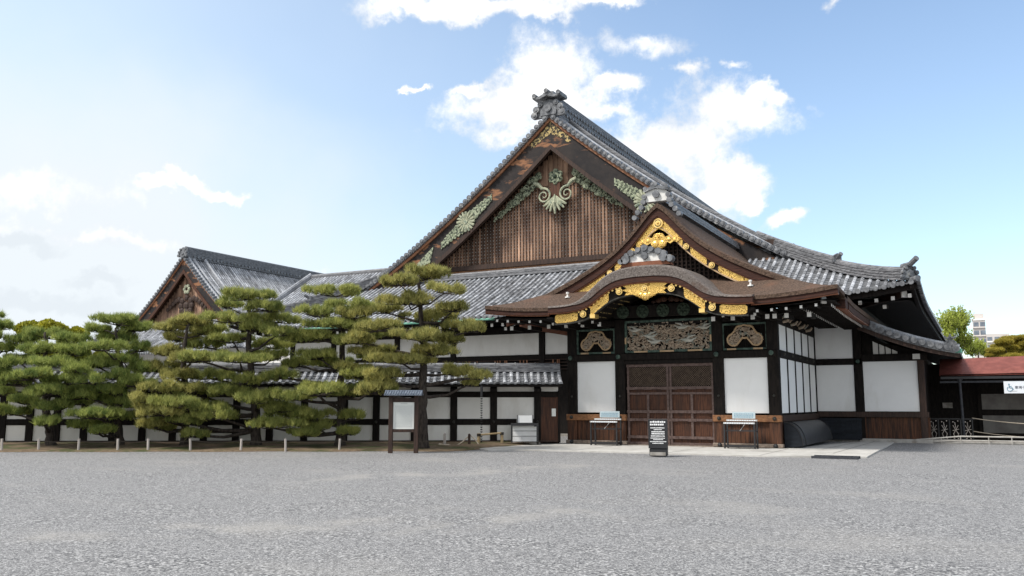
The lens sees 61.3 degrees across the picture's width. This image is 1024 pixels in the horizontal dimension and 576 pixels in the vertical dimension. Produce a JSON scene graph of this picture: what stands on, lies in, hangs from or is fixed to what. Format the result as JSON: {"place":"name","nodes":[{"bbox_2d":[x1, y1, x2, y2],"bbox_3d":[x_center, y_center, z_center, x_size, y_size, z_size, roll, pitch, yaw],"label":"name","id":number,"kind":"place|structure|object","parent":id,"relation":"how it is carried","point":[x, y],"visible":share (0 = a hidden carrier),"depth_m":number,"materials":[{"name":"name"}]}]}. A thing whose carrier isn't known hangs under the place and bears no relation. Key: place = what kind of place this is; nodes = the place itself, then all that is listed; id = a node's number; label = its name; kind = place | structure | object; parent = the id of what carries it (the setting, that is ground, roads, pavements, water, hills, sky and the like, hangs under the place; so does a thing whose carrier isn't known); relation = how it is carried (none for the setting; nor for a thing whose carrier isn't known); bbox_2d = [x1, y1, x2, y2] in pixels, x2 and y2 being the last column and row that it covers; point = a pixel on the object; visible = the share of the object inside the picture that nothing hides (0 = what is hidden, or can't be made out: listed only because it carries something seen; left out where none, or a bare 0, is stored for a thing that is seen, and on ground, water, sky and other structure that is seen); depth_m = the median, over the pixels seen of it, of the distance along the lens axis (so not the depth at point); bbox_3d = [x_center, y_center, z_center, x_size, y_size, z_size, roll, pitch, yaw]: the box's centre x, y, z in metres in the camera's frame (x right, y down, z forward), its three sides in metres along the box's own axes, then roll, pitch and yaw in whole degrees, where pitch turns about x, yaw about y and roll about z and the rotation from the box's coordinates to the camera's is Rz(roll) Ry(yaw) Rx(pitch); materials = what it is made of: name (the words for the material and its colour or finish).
{"place":"outdoors","nodes":[
{"label":"outdoors","id":0,"kind":"place"},
{"bbox_2d":[0,436,1023,575],"bbox_3d":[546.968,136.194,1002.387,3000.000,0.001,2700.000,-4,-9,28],"label":"ground","id":1,"kind":"structure","parent":0,"point":[917,509],"depth_m":12.74,"materials":[{"name":"grey gravel"}]},
{"bbox_2d":[13,318,106,359],"bbox_3d":[-19.249,3.927,36.711,5.422,5.208,2.804,1,-8,-7],"label":"broadleaf tree","id":2,"kind":"object","parent":1,"relation":"on","point":[46,323],"visible":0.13,"depth_m":36.12,"materials":[{"name":"green plant"}]},
{"bbox_2d":[74,246,323,362],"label":"hall","id":3,"kind":"structure","parent":1,"relation":"on","point":[195,280],"depth_m":88.37,"materials":[{"name":"grey tile"}]},
{"bbox_2d":[0,441,538,451],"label":"soil","id":4,"kind":"structure","parent":1,"relation":"on","point":[204,446],"depth_m":30.61,"materials":[{"name":"brown soil"}]},
{"bbox_2d":[0,308,23,410],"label":"pine tree","id":5,"kind":"object","parent":4,"relation":"on","point":[9,362],"visible":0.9,"depth_m":31.30,"materials":[{"name":"green plant"}]},
{"bbox_2d":[37,439,39,449],"bbox_3d":[-16.090,5.341,29.369,0.083,0.434,0.094,-4,-9,28],"label":"fence stake","id":6,"kind":"object","parent":4,"relation":"on","point":[38,444],"visible":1,"depth_m":29.34,"materials":[{"name":"grey stone"}]},
{"bbox_2d":[0,324,94,445],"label":"pine tree","id":7,"kind":"object","parent":4,"relation":"on","point":[28,338],"visible":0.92,"depth_m":30.70,"materials":[{"name":"green plant"}]},
{"bbox_2d":[61,311,159,444],"bbox_3d":[-14.505,3.308,31.189,3.451,5.123,3.297,-4,-9,28],"label":"pine tree","id":8,"kind":"object","parent":4,"relation":"on","point":[109,338],"visible":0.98,"depth_m":31.00,"materials":[{"name":"green plant"}]},
{"bbox_2d":[127,309,214,444],"bbox_3d":[-12.169,3.227,31.014,2.951,5.158,3.682,2,-8,-16],"label":"pine tree","id":9,"kind":"object","parent":4,"relation":"on","point":[185,323],"visible":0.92,"depth_m":31.08,"materials":[{"name":"green plant"}]},
{"bbox_2d":[189,439,191,449],"bbox_3d":[-10.935,5.341,29.375,0.099,0.434,0.078,2,-8,-12],"label":"fence stake","id":10,"kind":"object","parent":4,"relation":"on","point":[190,444],"visible":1,"depth_m":29.35,"materials":[{"name":"grey stone"}]},
{"bbox_2d":[145,284,301,444],"bbox_3d":[-10.327,2.862,31.030,5.614,5.891,3.858,1,-8,-9],"label":"pine tree","id":11,"kind":"object","parent":4,"relation":"on","point":[251,393],"visible":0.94,"depth_m":30.75,"materials":[{"name":"green plant"}]},
{"bbox_2d":[284,439,286,451],"bbox_3d":[-7.699,5.341,29.375,0.094,0.433,0.078,2,-8,-12],"label":"fence stake","id":12,"kind":"object","parent":4,"relation":"on","point":[285,445],"visible":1,"depth_m":29.35,"materials":[{"name":"grey stone"}]},
{"bbox_2d":[245,282,400,445],"bbox_3d":[-6.538,2.697,31.169,5.537,6.263,3.959,-1,-8,7],"label":"pine tree","id":13,"kind":"object","parent":4,"relation":"on","point":[310,423],"visible":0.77,"depth_m":30.74,"materials":[{"name":"green plant"}]},
{"bbox_2d":[331,261,493,448],"bbox_3d":[-3.449,2.293,29.826,5.814,6.729,3.882,1,-8,-7],"label":"pine tree","id":14,"kind":"object","parent":4,"relation":"on","point":[423,356],"visible":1,"depth_m":29.74,"materials":[{"name":"green plant"}]},
{"bbox_2d":[443,433,445,443],"bbox_3d":[-2.498,5.645,32.030,0.105,0.535,0.105,-4,-9,28],"label":"rope stake","id":15,"kind":"object","parent":4,"relation":"on","point":[444,438],"visible":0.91,"depth_m":32.00,"materials":[{"name":"grey stone"}]},
{"bbox_2d":[439,436,478,444],"bbox_3d":[-2.041,5.644,31.869,1.639,0.469,0.650,-1,-8,9],"label":"rope coil","id":16,"kind":"object","parent":4,"relation":"on","point":[460,442],"visible":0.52,"depth_m":32.00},
{"bbox_2d":[468,434,470,443],"bbox_3d":[-1.586,5.658,32.053,0.105,0.515,0.105,-4,-9,28],"label":"rope stake","id":17,"kind":"object","parent":4,"relation":"on","point":[469,438],"visible":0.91,"depth_m":32.03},
{"bbox_2d":[477,432,503,442],"bbox_3d":[-0.821,5.757,32.868,1.116,0.535,0.147,4,-8,-26],"label":"bamboo barrier","id":18,"kind":"object","parent":4,"relation":"on","point":[501,437],"visible":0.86,"depth_m":32.94,"materials":[{"name":"beige wood"}]},
{"bbox_2d":[0,362,562,443],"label":"boundary wall","id":19,"kind":"structure","parent":1,"relation":"on","point":[511,391],"depth_m":33.96,"materials":[{"name":"beige paint"}]},
{"bbox_2d":[480,386,482,441],"bbox_3d":[-1.172,4.873,33.159,0.094,2.235,0.093,-4,-9,28],"label":"rain chain","id":20,"kind":"object","parent":19,"relation":"hanging from","point":[481,391],"visible":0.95,"depth_m":33.20,"materials":[{"name":"black metal"}]},
{"bbox_2d":[541,397,557,440],"bbox_3d":[1.484,5.188,34.130,0.690,1.800,0.095,0,-8,-2],"label":"door","id":21,"kind":"structure","parent":19,"relation":"in","point":[549,405],"depth_m":34.12,"materials":[{"name":"brown wood"}]},
{"bbox_2d":[262,268,406,362],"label":"linking roof","id":22,"kind":"structure","parent":1,"relation":"on","point":[293,293],"depth_m":69.52,"materials":[{"name":"grey tile"}]},
{"bbox_2d":[384,390,423,452],"bbox_3d":[-3.578,4.404,28.499,1.240,2.055,0.597,0,-8,0],"label":"notice board","id":23,"kind":"object","parent":1,"relation":"on","point":[403,414],"visible":1,"depth_m":28.50,"materials":[{"name":"brown wood"}]},
{"bbox_2d":[226,88,945,441],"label":"palace hall","id":24,"kind":"structure","parent":1,"relation":"on","point":[550,204],"depth_m":48.25,"materials":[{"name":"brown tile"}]},
{"bbox_2d":[648,419,667,455],"bbox_3d":[4.483,4.575,26.449,0.580,1.110,0.376,-2,-8,14],"label":"standing sign","id":25,"kind":"object","parent":1,"relation":"on","point":[658,437],"visible":1,"depth_m":26.28,"materials":[{"name":"black metal"}]},
{"bbox_2d":[857,321,963,443],"bbox_3d":[21.267,4.939,44.644,4.100,5.292,22.550,-4,-9,28],"label":"side annex","id":26,"kind":"object","parent":1,"relation":"on","point":[896,373],"visible":0.79,"depth_m":36.37,"materials":[{"name":"white paint"}]},
{"bbox_2d":[930,418,974,439],"bbox_3d":[18.390,5.966,36.169,1.800,1.000,0.084,-4,-9,28],"label":"tied barrier","id":27,"kind":"object","parent":1,"relation":"on","point":[934,429],"visible":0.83,"depth_m":36.10,"materials":[{"name":"black metal"}]},
{"bbox_2d":[972,418,1023,436],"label":"barrier rope","id":28,"kind":"object","parent":27,"relation":"attached to","point":[996,421],"visible":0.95,"depth_m":35.47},
{"bbox_2d":[933,305,977,353],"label":"feathery tree","id":29,"kind":"object","parent":1,"relation":"on","point":[953,323],"visible":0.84,"depth_m":74.06,"materials":[{"name":"green plant"}]},
{"bbox_2d":[919,436,1023,444],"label":"ramp rail","id":30,"kind":"object","parent":1,"relation":"on","point":[988,440],"visible":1,"depth_m":34.63,"materials":[{"name":"metal"}]},
{"bbox_2d":[928,356,1023,440],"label":"covered corridor","id":31,"kind":"object","parent":1,"relation":"on","point":[966,388],"visible":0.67,"depth_m":38.11,"materials":[{"name":"red metal"}]},
{"bbox_2d":[1003,381,1023,392],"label":"wheelchair sign","id":32,"kind":"object","parent":31,"relation":"hanging from","point":[1013,386],"visible":1,"depth_m":35.97,"materials":[{"name":"white plastic"}]},
{"bbox_2d":[964,336,988,357],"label":"feathery tree","id":33,"kind":"object","parent":1,"relation":"on","point":[980,347],"visible":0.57,"depth_m":76.51,"materials":[{"name":"green plant"}]},
{"bbox_2d":[933,439,1023,444],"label":"kerb","id":34,"kind":"structure","parent":1,"relation":"on","point":[985,442],"depth_m":34.75,"materials":[{"name":"stone"}]},
{"bbox_2d":[984,334,1023,356],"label":"pine tree","id":35,"kind":"object","parent":1,"relation":"on","point":[1008,345],"visible":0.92,"depth_m":65.44,"materials":[{"name":"green plant"}]},
{"bbox_3d":[-12.373,5.342,29.381,0.098,0.434,0.082,-4,-9,28],"label":"fence stake","id":36,"kind":"object","parent":1,"relation":"on","visible":0},
{"bbox_2d":[6,441,433,441],"bbox_3d":[-9.919,5.221,29.393,14.840,0.068,0.019,0,-8,0],"label":"fence rope","id":37,"kind":"object","parent":36,"relation":"attached to","point":[230,441],"visible":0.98,"depth_m":29.39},
{"bbox_2d":[0,0,1023,363],"label":"sky","id":38,"kind":"structure","parent":0,"point":[320,136],"materials":[{"name":"blue"}]},
{"bbox_2d":[480,441,893,457],"bbox_3d":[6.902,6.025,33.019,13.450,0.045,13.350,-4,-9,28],"label":"pavement","id":39,"kind":"structure","parent":0,"point":[869,449],"depth_m":29.79,"materials":[{"name":"stone"}]},
{"bbox_2d":[511,415,538,444],"bbox_3d":[0.488,5.516,33.492,1.060,1.180,0.450,0,-8,-2],"label":"notice rack","id":40,"kind":"object","parent":39,"relation":"on","point":[524,434],"visible":0.86,"depth_m":33.47,"materials":[{"name":"white metal"}]},
{"bbox_2d":[590,411,621,445],"bbox_3d":[3.582,5.347,32.950,1.102,1.280,0.548,-4,-9,28],"label":"information stand","id":41,"kind":"object","parent":39,"relation":"on","point":[611,415],"visible":1,"depth_m":32.98,"materials":[{"name":"black metal"}]},
{"bbox_2d":[485,181,879,448],"bbox_3d":[8.261,1.582,37.520,13.200,10.049,15.350,-4,-9,28],"label":"entrance porch","id":42,"kind":"object","parent":39,"relation":"on","point":[707,360],"visible":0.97,"depth_m":32.59,"materials":[{"name":"brown wood"}]},
{"bbox_2d":[626,364,669,444],"bbox_3d":[5.246,4.457,33.215,1.710,3.044,0.131,-4,-9,28],"label":"door","id":43,"kind":"structure","parent":42,"relation":"in","point":[647,384],"depth_m":33.28,"materials":[{"name":"brown wood"}]},
{"bbox_2d":[668,363,714,445],"bbox_3d":[6.759,4.349,32.404,1.730,3.044,0.131,-4,-9,28],"label":"door","id":44,"kind":"structure","parent":42,"relation":"in","point":[691,384],"depth_m":32.41,"materials":[{"name":"brown wood"}]},
{"bbox_2d":[723,412,758,448],"bbox_3d":[8.086,5.023,30.536,1.102,1.280,0.548,-4,-9,28],"label":"stand","id":45,"kind":"object","parent":39,"relation":"on","point":[743,415],"visible":1,"depth_m":30.56,"materials":[{"name":"black metal"}]},
{"bbox_2d":[784,419,832,447],"bbox_3d":[11.610,5.615,33.647,0.668,0.933,6.772,-4,-9,28],"label":"bowed wall screen","id":46,"kind":"object","parent":39,"relation":"on","point":[801,433],"visible":1,"depth_m":31.92,"materials":[{"name":"black metal"}]},
{"bbox_2d":[811,455,860,459],"bbox_3d":[9.605,5.018,25.629,1.300,0.070,0.600,-4,-9,28],"label":"drain grate","id":47,"kind":"object","parent":39,"relation":"on","point":[835,457],"visible":1,"depth_m":25.43,"materials":[{"name":"metal"}]},
{"bbox_2d":[971,314,1008,357],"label":"apartment block","id":48,"kind":"structure","parent":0,"point":[979,327],"depth_m":298.28,"materials":[{"name":"white concrete"}]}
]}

